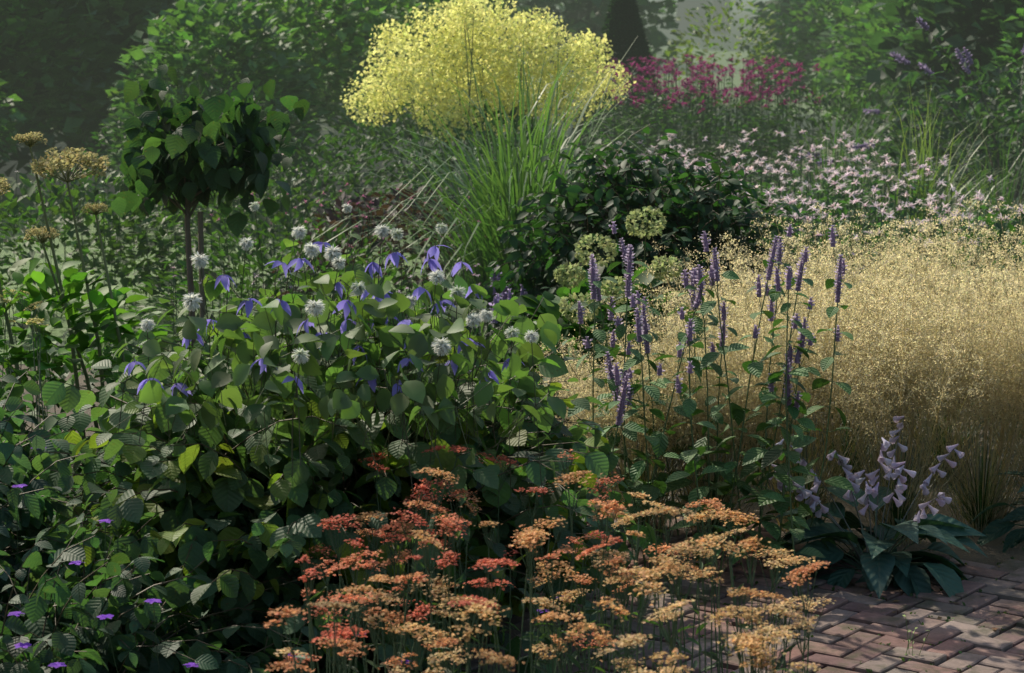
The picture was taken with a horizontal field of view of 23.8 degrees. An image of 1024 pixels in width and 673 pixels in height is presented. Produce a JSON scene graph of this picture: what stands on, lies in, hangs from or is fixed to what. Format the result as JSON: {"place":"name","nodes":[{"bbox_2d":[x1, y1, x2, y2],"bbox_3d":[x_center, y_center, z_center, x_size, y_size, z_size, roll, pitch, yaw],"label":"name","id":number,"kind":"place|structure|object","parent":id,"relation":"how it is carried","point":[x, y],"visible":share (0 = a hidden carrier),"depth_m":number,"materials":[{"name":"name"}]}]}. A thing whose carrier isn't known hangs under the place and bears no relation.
{"place":"outdoors","nodes":[
{"label":"outdoors","id":0,"kind":"place"},
{"bbox_2d":[0,194,577,363],"bbox_3d":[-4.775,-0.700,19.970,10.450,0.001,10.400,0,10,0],"label":"flowering plant","id":1,"kind":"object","parent":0,"point":[58,332],"depth_m":19.33,"materials":[{"name":"green plant"}]},
{"bbox_2d":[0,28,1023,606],"bbox_3d":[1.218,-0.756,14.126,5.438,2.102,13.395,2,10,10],"label":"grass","id":2,"kind":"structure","parent":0,"point":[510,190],"depth_m":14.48,"materials":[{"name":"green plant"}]},
{"bbox_2d":[0,0,1023,670],"bbox_3d":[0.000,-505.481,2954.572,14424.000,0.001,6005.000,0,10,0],"label":"ground","id":3,"kind":"structure","parent":0,"point":[724,62],"depth_m":26.98,"materials":[{"name":"soil"}]},
{"bbox_2d":[0,64,655,672],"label":"shrub leaves","id":4,"kind":"object","parent":3,"relation":"on","point":[162,156],"visible":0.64,"depth_m":8.42,"materials":[{"name":"green plant"}]},
{"bbox_2d":[0,0,1023,672],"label":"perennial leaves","id":5,"kind":"object","parent":3,"relation":"on","point":[314,52],"visible":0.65,"depth_m":17.68,"materials":[{"name":"green plant"}]},
{"bbox_2d":[0,7,1023,672],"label":"plant stems","id":6,"kind":"object","parent":3,"relation":"on","point":[68,177],"visible":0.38,"depth_m":8.69,"materials":[{"name":"green plant"}]},
{"bbox_2d":[0,0,1023,672],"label":"flower heads","id":7,"kind":"object","parent":6,"relation":"attached to","point":[502,64],"visible":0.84,"depth_m":9.93,"materials":[{"name":"plant"}]},
{"bbox_2d":[365,522,1023,672],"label":"path bed","id":8,"kind":"object","parent":3,"relation":"on","point":[993,552],"depth_m":10.52,"materials":[{"name":"soil"}]},
{"bbox_2d":[656,0,855,35],"bbox_3d":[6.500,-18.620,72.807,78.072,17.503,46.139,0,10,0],"label":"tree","id":9,"kind":"object","parent":3,"relation":"on","point":[683,22],"depth_m":57.02,"materials":[{"name":"green plant"}]},
{"bbox_2d":[534,196,1023,545],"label":"grass panicles","id":10,"kind":"object","parent":3,"relation":"on","point":[880,357],"depth_m":10.59,"materials":[{"name":"beige plant"}]},
{"bbox_2d":[567,259,1023,598],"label":"plant leaves","id":11,"kind":"object","parent":3,"relation":"on","point":[878,562],"visible":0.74,"depth_m":9.92,"materials":[{"name":"green plant"}]},
{"bbox_2d":[445,515,1023,672],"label":"brick path","id":12,"kind":"structure","parent":0,"point":[837,644],"depth_m":9.32,"materials":[{"name":"brown brick"}]}
]}

